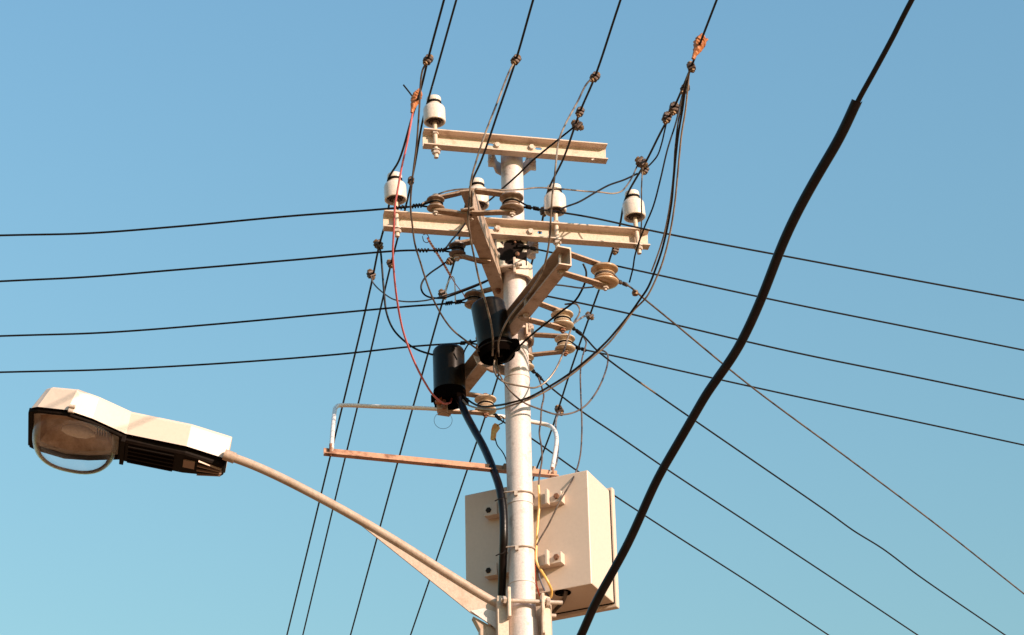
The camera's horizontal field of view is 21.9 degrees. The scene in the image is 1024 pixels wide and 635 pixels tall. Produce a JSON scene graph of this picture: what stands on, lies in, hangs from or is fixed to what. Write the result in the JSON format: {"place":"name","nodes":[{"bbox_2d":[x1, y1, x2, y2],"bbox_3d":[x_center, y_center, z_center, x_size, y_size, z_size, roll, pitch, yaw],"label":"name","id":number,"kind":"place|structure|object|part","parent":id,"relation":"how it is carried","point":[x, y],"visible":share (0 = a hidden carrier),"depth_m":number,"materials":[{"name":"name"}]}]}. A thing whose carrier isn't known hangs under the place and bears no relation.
{"place":"outdoors","nodes":[
{"label":"outdoors","id":0,"kind":"place"},
{"bbox_2d":[446,257,455,265],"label":"wire clamp","id":1,"kind":"object","parent":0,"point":[450,261],"visible":0.77,"depth_m":13.32,"materials":[{"name":"grey metal"}]},
{"bbox_2d":[420,261,487,298],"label":"jumper wire","id":2,"kind":"object","parent":1,"relation":"hanging from","point":[427,275],"visible":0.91,"depth_m":13.28,"materials":[{"name":"black"}]},
{"bbox_2d":[0,0,1023,634],"label":"sky","id":3,"kind":"structure","parent":0,"point":[115,114],"materials":[{"name":"blue"}]},
{"bbox_2d":[577,0,914,634],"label":"drop cable","id":4,"kind":"object","parent":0,"point":[833,148],"visible":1,"depth_m":7.41,"materials":[{"name":"black rubber"}]},
{"bbox_3d":[-0.433,-0.397,13.281,0.038,0.054,0.004,-1,-28,0],"label":"wire ring","id":5,"kind":"object","parent":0,"visible":0},
{"bbox_2d":[427,237,450,275],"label":"jumper wire","id":6,"kind":"object","parent":5,"relation":"hanging from","point":[439,257],"visible":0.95,"depth_m":13.34,"materials":[{"name":"grey metal"}]},
{"label":"ground","id":7,"kind":"structure","parent":0,"visible":0},
{"bbox_2d":[383,128,649,634],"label":"utility pole","id":8,"kind":"object","parent":7,"relation":"on","point":[508,271],"visible":0.84,"depth_m":13.23,"materials":[{"name":"white metal"}]},
{"bbox_2d":[28,387,562,634],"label":"street lamp","id":9,"kind":"object","parent":8,"relation":"attached to","point":[67,423],"visible":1,"depth_m":12.55,"materials":[{"name":"metal"}]},
{"bbox_2d":[384,171,406,237],"bbox_3d":[-0.582,-0.563,13.265,0.114,0.364,0.114,-3,-28,-1],"label":"pin insulator","id":10,"kind":"object","parent":8,"relation":"attached to","point":[390,186],"visible":0.82,"depth_m":13.26,"materials":[{"name":"white ceramic"}]},
{"bbox_2d":[286,0,444,634],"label":"overhead wire","id":11,"kind":"object","parent":10,"relation":"attached to","point":[414,100],"visible":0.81,"depth_m":14.26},
{"bbox_2d":[366,269,375,279],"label":"wire clamp","id":12,"kind":"object","parent":11,"relation":"attached to","point":[369,273],"visible":1,"depth_m":14.18,"materials":[{"name":"grey metal"}]},
{"bbox_2d":[371,276,487,301],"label":"jumper wire","id":13,"kind":"object","parent":12,"relation":"hanging from","point":[421,300],"visible":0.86,"depth_m":13.73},
{"bbox_2d":[445,276,455,301],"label":"jumper wire","id":14,"kind":"object","parent":13,"relation":"hanging from","point":[454,286],"visible":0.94,"depth_m":13.57,"materials":[{"name":"beige"}]},
{"bbox_2d":[373,239,383,248],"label":"wire clamp","id":15,"kind":"object","parent":11,"relation":"attached to","point":[376,245],"visible":1,"depth_m":13.89,"materials":[{"name":"grey metal"}]},
{"bbox_2d":[379,247,432,355],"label":"jumper wire","id":16,"kind":"object","parent":15,"relation":"hanging from","point":[393,329],"visible":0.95,"depth_m":13.73,"materials":[{"name":"black"}]},
{"bbox_2d":[392,113,451,404],"bbox_3d":[-0.469,-0.270,13.079,0.174,0.963,1.407,-4,-28,5],"label":"jumper wire","id":17,"kind":"object","parent":11,"relation":"hanging from","point":[404,335],"visible":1,"depth_m":12.76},
{"bbox_2d":[423,54,433,65],"bbox_3d":[-0.394,-1.203,12.375,0.040,0.062,0.042,35,-30,6],"label":"wire clamp","id":18,"kind":"object","parent":11,"relation":"attached to","point":[427,61],"visible":1,"depth_m":12.36,"materials":[{"name":"grey metal"}]},
{"bbox_2d":[410,65,479,350],"bbox_3d":[-0.359,-0.501,12.665,0.198,0.969,1.164,-7,-28,10],"label":"jumper wire","id":19,"kind":"object","parent":18,"relation":"hanging from","point":[456,333],"visible":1,"depth_m":12.49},
{"bbox_2d":[423,94,445,158],"bbox_3d":[-0.393,-0.970,13.505,0.114,0.364,0.114,-3,-28,-1],"label":"pin insulator","id":20,"kind":"object","parent":8,"relation":"attached to","point":[434,115],"visible":1,"depth_m":13.50,"materials":[{"name":"white ceramic"}]},
{"bbox_2d":[302,0,456,634],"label":"overhead wire","id":21,"kind":"object","parent":20,"relation":"attached to","point":[439,59],"visible":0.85,"depth_m":15.69,"materials":[{"name":"black metal"}]},
{"bbox_2d":[386,259,392,267],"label":"wire clamp","id":22,"kind":"object","parent":21,"relation":"on","point":[389,264],"visible":0.77,"depth_m":15.03,"materials":[{"name":"grey metal"}]},
{"bbox_2d":[407,176,413,185],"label":"wire clamp","id":23,"kind":"object","parent":21,"relation":"on","point":[409,180],"visible":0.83,"depth_m":14.24,"materials":[{"name":"grey metal"}]},
{"bbox_2d":[323,403,558,477],"bbox_3d":[-0.347,0.605,13.453,1.438,0.834,1.035,6,-29,-14],"label":"pipe bracket","id":24,"kind":"object","parent":8,"relation":"attached to","point":[330,451],"visible":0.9,"depth_m":12.86,"materials":[{"name":"beige metal"}]},
{"bbox_2d":[554,411,559,469],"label":"jumper wire","id":25,"kind":"object","parent":24,"relation":"attached to","point":[558,445],"visible":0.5,"depth_m":14.19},
{"bbox_2d":[427,190,471,217],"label":"spool insulator","id":26,"kind":"object","parent":8,"relation":"attached to","point":[435,208],"visible":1,"depth_m":12.66,"materials":[{"name":"ceramic"}]},
{"bbox_2d":[0,200,442,235],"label":"side wire","id":27,"kind":"object","parent":26,"relation":"attached to","point":[421,205],"visible":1,"depth_m":12.78,"materials":[{"name":"black"}]},
{"bbox_2d":[431,343,468,412],"bbox_3d":[-0.319,0.340,13.583,0.193,0.357,0.272,-1,-28,0],"label":"cable cylinder","id":28,"kind":"object","parent":8,"relation":"attached to","point":[448,371],"visible":0.94,"depth_m":13.49,"materials":[{"name":"black plastic"}]},
{"bbox_2d":[454,396,507,595],"bbox_3d":[-0.139,0.965,12.913,0.089,1.679,0.579,12,-31,-23],"label":"black cable","id":29,"kind":"object","parent":28,"relation":"hanging from","point":[489,460],"visible":0.88,"depth_m":12.69,"materials":[{"name":"black rubber"}]},
{"bbox_2d":[449,239,490,263],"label":"spool insulator","id":30,"kind":"object","parent":8,"relation":"attached to","point":[457,254],"visible":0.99,"depth_m":13.06,"materials":[{"name":"grey ceramic"}]},
{"bbox_2d":[0,246,463,281],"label":"side wire","id":31,"kind":"object","parent":30,"relation":"attached to","point":[363,253],"visible":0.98,"depth_m":13.16,"materials":[{"name":"black"}]},
{"bbox_2d":[447,392,496,417],"bbox_3d":[-0.211,0.447,13.855,0.275,0.135,0.116,12,-31,-23],"label":"spool insulator","id":32,"kind":"object","parent":8,"relation":"attached to","point":[478,397],"visible":0.77,"depth_m":13.86,"materials":[{"name":"ceramic"}]},
{"bbox_2d":[478,401,828,634],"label":"side wire","id":33,"kind":"object","parent":32,"relation":"attached to","point":[499,419],"visible":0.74,"depth_m":15.53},
{"bbox_2d":[464,287,491,308],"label":"spool insulator","id":34,"kind":"object","parent":8,"relation":"attached to","point":[469,302],"visible":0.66,"depth_m":13.52,"materials":[{"name":"ceramic"}]},
{"bbox_2d":[0,296,480,336],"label":"side wire","id":35,"kind":"object","parent":34,"relation":"attached to","point":[446,303],"visible":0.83,"depth_m":13.69,"materials":[{"name":"black"}]},
{"bbox_2d":[469,177,488,209],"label":"pin insulator","id":36,"kind":"object","parent":8,"relation":"attached to","point":[483,200],"visible":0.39,"depth_m":13.35,"materials":[{"name":"white ceramic"}]},
{"bbox_2d":[350,0,533,634],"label":"overhead wire","id":37,"kind":"object","parent":36,"relation":"attached to","point":[508,82],"visible":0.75,"depth_m":14.70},
{"bbox_2d":[438,289,446,299],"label":"wire clamp","id":38,"kind":"object","parent":37,"relation":"on","point":[441,292],"visible":0.69,"depth_m":14.39,"materials":[{"name":"grey metal"}]},
{"bbox_2d":[510,54,521,64],"bbox_3d":[0.017,-1.204,12.391,0.040,0.062,0.042,39,-36,-2],"label":"wire clamp","id":39,"kind":"object","parent":37,"relation":"attached to","point":[514,60],"visible":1,"depth_m":12.38,"materials":[{"name":"grey metal"}]},
{"bbox_2d":[467,64,513,355],"bbox_3d":[-0.144,-0.521,12.598,0.225,1.005,1.119,2,-28,-7],"label":"jumper wire","id":40,"kind":"object","parent":39,"relation":"hanging from","point":[484,135],"visible":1,"depth_m":12.23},
{"bbox_2d":[445,223,465,247],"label":"jumper wire","id":41,"kind":"object","parent":36,"relation":"attached to","point":[458,232],"visible":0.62,"depth_m":13.19,"materials":[{"name":"black"}]},
{"bbox_2d":[467,188,523,216],"bbox_3d":[-0.080,-0.541,12.691,0.271,0.138,0.116,-1,-28,0],"label":"spool insulator","id":42,"kind":"object","parent":8,"relation":"attached to","point":[511,208],"visible":1,"depth_m":12.66,"materials":[{"name":"ceramic"}]},
{"bbox_2d":[502,198,1023,300],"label":"side wire","id":43,"kind":"object","parent":42,"relation":"attached to","point":[530,207],"visible":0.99,"depth_m":13.13,"materials":[{"name":"black"}]},
{"bbox_2d":[471,296,520,365],"bbox_3d":[-0.111,0.081,13.046,0.221,0.387,0.326,10,-30,-20],"label":"cable cylinder","id":44,"kind":"object","parent":8,"relation":"attached to","point":[508,345],"visible":0.98,"depth_m":12.93,"materials":[{"name":"black plastic"}]},
{"bbox_2d":[493,303,580,388],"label":"jumper wire","id":45,"kind":"object","parent":44,"relation":"attached to","point":[555,369],"visible":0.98,"depth_m":12.88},
{"bbox_2d":[500,263,586,363],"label":"jumper wire","id":46,"kind":"object","parent":44,"relation":"attached to","point":[540,327],"visible":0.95,"depth_m":12.80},
{"bbox_2d":[490,415,505,459],"bbox_3d":[-0.066,0.599,12.949,0.072,0.326,0.130,1,-28,-5],"label":"cable tag","id":47,"kind":"object","parent":8,"relation":"hanging from","point":[495,428],"visible":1,"depth_m":13.02,"materials":[{"name":"plastic"}]},
{"bbox_2d":[495,490,534,500],"bbox_3d":[0.013,0.876,12.727,0.193,0.079,0.154,-1,-28,0],"label":"cable tie","id":48,"kind":"object","parent":8,"relation":"attached to","point":[515,492],"visible":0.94,"depth_m":12.68,"materials":[{"name":"plastic"}]},
{"bbox_2d":[495,545,535,555],"bbox_3d":[0.018,1.127,12.594,0.194,0.077,0.154,-1,-28,0],"label":"cable tie","id":49,"kind":"object","parent":8,"relation":"attached to","point":[516,547],"visible":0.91,"depth_m":12.55,"materials":[{"name":"plastic"}]},
{"bbox_2d":[501,353,533,371],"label":"spool insulator","id":50,"kind":"object","parent":8,"relation":"attached to","point":[531,365],"visible":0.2,"depth_m":13.45,"materials":[{"name":"ceramic"}]},
{"bbox_2d":[529,359,917,634],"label":"side wire","id":51,"kind":"object","parent":50,"relation":"attached to","point":[533,371],"visible":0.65,"depth_m":15.02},
{"bbox_2d":[538,377,544,484],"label":"jumper wire","id":52,"kind":"object","parent":8,"relation":"hanging from","point":[539,435],"visible":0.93,"depth_m":13.03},
{"bbox_2d":[465,470,618,626],"bbox_3d":[0.121,1.155,12.810,0.682,0.728,0.391,-13,-30,21],"label":"junction cabinet","id":53,"kind":"object","parent":8,"relation":"attached to","point":[577,551],"visible":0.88,"depth_m":12.72,"materials":[{"name":"beige metal"}]},
{"bbox_2d":[535,566,539,596],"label":"jumper wire","id":54,"kind":"object","parent":53,"relation":"attached to","point":[536,583],"visible":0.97,"depth_m":12.56,"materials":[{"name":"red"}]},
{"bbox_2d":[535,485,552,598],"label":"jumper wire","id":55,"kind":"object","parent":53,"relation":"attached to","point":[536,546],"visible":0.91,"depth_m":12.62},
{"bbox_2d":[536,565,552,599],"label":"jumper wire","id":56,"kind":"object","parent":53,"relation":"attached to","point":[541,581],"visible":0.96,"depth_m":12.58,"materials":[{"name":"grey plastic"}]},
{"bbox_3d":[0.194,1.187,12.977,0.682,0.630,0.034,-13,-30,21],"label":"door","id":57,"kind":"part","parent":53,"relation":"part of","materials":[{"name":"beige metal"}]},
{"bbox_2d":[518,302,573,333],"bbox_3d":[0.175,-0.014,13.005,0.314,0.133,0.112,23,-37,-38],"label":"spool insulator","id":58,"kind":"object","parent":8,"relation":"attached to","point":[562,325],"visible":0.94,"depth_m":13.03,"materials":[{"name":"ceramic"}]},
{"bbox_2d":[554,316,1005,634],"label":"side wire","id":59,"kind":"object","parent":58,"relation":"attached to","point":[577,331],"visible":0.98,"depth_m":14.69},
{"bbox_2d":[530,332,575,356],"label":"spool insulator","id":60,"kind":"object","parent":8,"relation":"attached to","point":[559,347],"visible":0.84,"depth_m":13.97,"materials":[{"name":"ceramic"}]},
{"bbox_2d":[557,340,1023,445],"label":"side wire","id":61,"kind":"object","parent":60,"relation":"attached to","point":[579,348],"visible":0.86,"depth_m":14.59,"materials":[{"name":"black"}]},
{"bbox_2d":[544,183,566,248],"bbox_3d":[0.221,-0.510,13.400,0.114,0.364,0.114,-2,-28,-1],"label":"pin insulator","id":62,"kind":"object","parent":8,"relation":"attached to","point":[559,199],"visible":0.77,"depth_m":13.39,"materials":[{"name":"white ceramic"}]},
{"bbox_2d":[410,0,621,634],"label":"overhead wire","id":63,"kind":"object","parent":62,"relation":"attached to","point":[591,85],"visible":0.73,"depth_m":13.40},
{"bbox_2d":[571,119,583,130],"bbox_3d":[0.321,-0.936,12.909,0.068,0.044,0.046,36,-21,19],"label":"wire clamp","id":64,"kind":"object","parent":63,"relation":"attached to","point":[579,126],"visible":1,"depth_m":12.89,"materials":[{"name":"grey metal"}]},
{"bbox_2d":[489,127,574,200],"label":"jumper wire","id":65,"kind":"object","parent":64,"relation":"attached to","point":[530,162],"visible":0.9,"depth_m":13.03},
{"bbox_2d":[575,106,584,117],"bbox_3d":[0.328,-0.992,12.803,0.038,0.059,0.040,24,-32,-5],"label":"wire clamp","id":66,"kind":"object","parent":63,"relation":"attached to","point":[578,113],"visible":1,"depth_m":12.79,"materials":[{"name":"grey metal"}]},
{"bbox_2d":[589,71,600,82],"bbox_3d":[0.391,-1.137,12.535,0.040,0.062,0.042,40,-29,9],"label":"wire clamp","id":67,"kind":"object","parent":63,"relation":"attached to","point":[593,77],"visible":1,"depth_m":12.52,"materials":[{"name":"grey metal"}]},
{"bbox_2d":[497,79,591,356],"bbox_3d":[0.062,-0.502,12.649,0.242,1.001,1.079,12,-31,-24],"label":"jumper wire","id":68,"kind":"object","parent":67,"relation":"hanging from","point":[538,278],"visible":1,"depth_m":12.28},
{"bbox_2d":[539,207,545,216],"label":"wire clamp","id":69,"kind":"object","parent":62,"relation":"attached to","point":[542,213],"visible":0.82,"depth_m":13.47,"materials":[{"name":"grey metal"}]},
{"bbox_2d":[536,337,586,545],"bbox_3d":[0.314,0.572,13.116,0.167,1.391,0.606,-15,-31,24],"label":"jumper wire","id":70,"kind":"object","parent":8,"relation":"attached to","point":[580,448],"visible":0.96,"depth_m":12.98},
{"bbox_2d":[574,314,590,323],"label":"jumper wire","id":71,"kind":"object","parent":8,"relation":"attached to","point":[580,318],"visible":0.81,"depth_m":13.60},
{"bbox_2d":[557,251,618,290],"bbox_3d":[0.350,-0.213,12.639,0.339,0.146,0.132,11,-30,-22],"label":"spool insulator","id":72,"kind":"object","parent":8,"relation":"attached to","point":[605,281],"visible":1,"depth_m":12.64,"materials":[{"name":"beige ceramic"}]},
{"bbox_2d":[556,284,593,288],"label":"jumper wire","id":73,"kind":"object","parent":72,"relation":"attached to","point":[574,286],"visible":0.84,"depth_m":12.77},
{"bbox_2d":[594,271,1023,593],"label":"side wire","id":74,"kind":"object","parent":72,"relation":"attached to","point":[634,291],"visible":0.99,"depth_m":14.11,"materials":[{"name":"black metal"}]},
{"bbox_2d":[622,189,645,254],"bbox_3d":[0.628,-0.483,13.469,0.114,0.364,0.114,-5,-28,-2],"label":"pin insulator","id":75,"kind":"object","parent":8,"relation":"attached to","point":[631,206],"visible":0.98,"depth_m":13.47,"materials":[{"name":"white ceramic"}]},
{"bbox_2d":[488,0,717,624],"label":"overhead wire","id":76,"kind":"object","parent":75,"relation":"attached to","point":[700,41],"visible":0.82,"depth_m":13.08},
{"bbox_2d":[554,405,563,415],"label":"wire clamp","id":77,"kind":"object","parent":76,"relation":"attached to","point":[561,409],"visible":0.78,"depth_m":15.69,"materials":[{"name":"grey metal"}]},
{"bbox_2d":[462,75,689,409],"bbox_3d":[0.351,-0.217,12.960,0.325,1.234,1.993,20,-35,-34],"label":"jumper wire","id":78,"kind":"object","parent":76,"relation":"hanging from","point":[617,332],"visible":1,"depth_m":12.75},
{"bbox_2d":[495,350,608,415],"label":"jumper wire","id":79,"kind":"object","parent":78,"relation":"hanging from","point":[584,406],"visible":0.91,"depth_m":13.12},
{"bbox_2d":[463,71,689,407],"bbox_3d":[0.346,-0.227,12.946,0.321,1.231,2.002,20,-35,-35],"label":"jumper wire","id":80,"kind":"object","parent":76,"relation":"hanging from","point":[613,333],"visible":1,"depth_m":12.77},
{"bbox_2d":[585,311,593,319],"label":"wire clamp","id":81,"kind":"object","parent":76,"relation":"on","point":[591,317],"visible":0.85,"depth_m":14.65,"materials":[{"name":"grey metal"}]},
{"bbox_2d":[611,248,618,254],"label":"wire clamp","id":82,"kind":"object","parent":76,"relation":"attached to","point":[614,251],"visible":0.81,"depth_m":14.00,"materials":[{"name":"grey metal"}]},
{"bbox_2d":[635,156,647,167],"bbox_3d":[0.649,-0.774,13.228,0.071,0.046,0.048,37,-27,12],"label":"wire clamp","id":83,"kind":"object","parent":76,"relation":"attached to","point":[640,161],"visible":1,"depth_m":13.21,"materials":[{"name":"grey metal"}]},
{"bbox_2d":[422,166,637,203],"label":"jumper wire","id":84,"kind":"object","parent":83,"relation":"attached to","point":[624,188],"visible":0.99,"depth_m":12.85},
{"bbox_2d":[559,173,637,210],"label":"jumper wire","id":85,"kind":"object","parent":83,"relation":"attached to","point":[600,189],"visible":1,"depth_m":12.97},
{"bbox_2d":[640,167,648,174],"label":"wire clamp","id":86,"kind":"object","parent":76,"relation":"attached to","point":[645,171],"visible":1,"depth_m":13.28,"materials":[{"name":"grey metal"}]},
{"bbox_2d":[637,168,642,252],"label":"jumper wire","id":87,"kind":"object","parent":86,"relation":"hanging from","point":[641,207],"visible":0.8,"depth_m":13.25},
{"bbox_2d":[645,124,666,168],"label":"jumper wire","id":88,"kind":"object","parent":76,"relation":"hanging from","point":[660,146],"visible":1,"depth_m":13.07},
{"bbox_2d":[661,111,671,123],"bbox_3d":[0.752,-0.969,12.864,0.044,0.068,0.046,21,-31,-2],"label":"wire clamp","id":89,"kind":"object","parent":76,"relation":"attached to","point":[665,119],"visible":1,"depth_m":12.85,"materials":[{"name":"grey metal"}]},
{"bbox_2d":[651,71,689,271],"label":"jumper wire","id":90,"kind":"object","parent":76,"relation":"hanging from","point":[672,176],"visible":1,"depth_m":12.61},
{"bbox_2d":[668,101,678,115],"bbox_3d":[0.782,-1.008,12.792,0.046,0.071,0.048,15,-30,-3],"label":"wire clamp","id":91,"kind":"object","parent":76,"relation":"attached to","point":[672,110],"visible":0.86,"depth_m":12.77,"materials":[{"name":"grey metal"}]},
{"bbox_2d":[680,85,689,94],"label":"wire clamp","id":92,"kind":"object","parent":76,"relation":"attached to","point":[681,90],"visible":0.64,"depth_m":12.63,"materials":[{"name":"grey metal"}]},
{"bbox_2d":[629,95,681,282],"bbox_3d":[0.660,-0.632,12.684,0.082,0.768,0.569,13,-31,-26],"label":"jumper wire","id":93,"kind":"object","parent":92,"relation":"hanging from","point":[657,189],"visible":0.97,"depth_m":12.57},
{"bbox_2d":[686,61,695,72],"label":"wire clamp","id":94,"kind":"object","parent":76,"relation":"attached to","point":[691,69],"visible":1,"depth_m":12.46,"materials":[{"name":"grey metal"}]},
{"bbox_2d":[516,244,1023,350],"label":"side wire","id":95,"kind":"object","parent":8,"relation":"attached to","point":[527,247],"visible":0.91,"depth_m":13.91,"materials":[{"name":"black"}]},
{"bbox_2d":[546,296,1023,399],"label":"side wire","id":96,"kind":"object","parent":8,"relation":"attached to","point":[785,349],"visible":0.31,"depth_m":13.86,"materials":[{"name":"black"}]},
{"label":"spool insulator","id":97,"kind":"object","parent":8,"relation":"attached to","visible":0},
{"bbox_2d":[0,340,476,372],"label":"side wire","id":98,"kind":"object","parent":97,"relation":"attached to","point":[464,342],"visible":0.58,"depth_m":14.10,"materials":[{"name":"black"}]}
]}

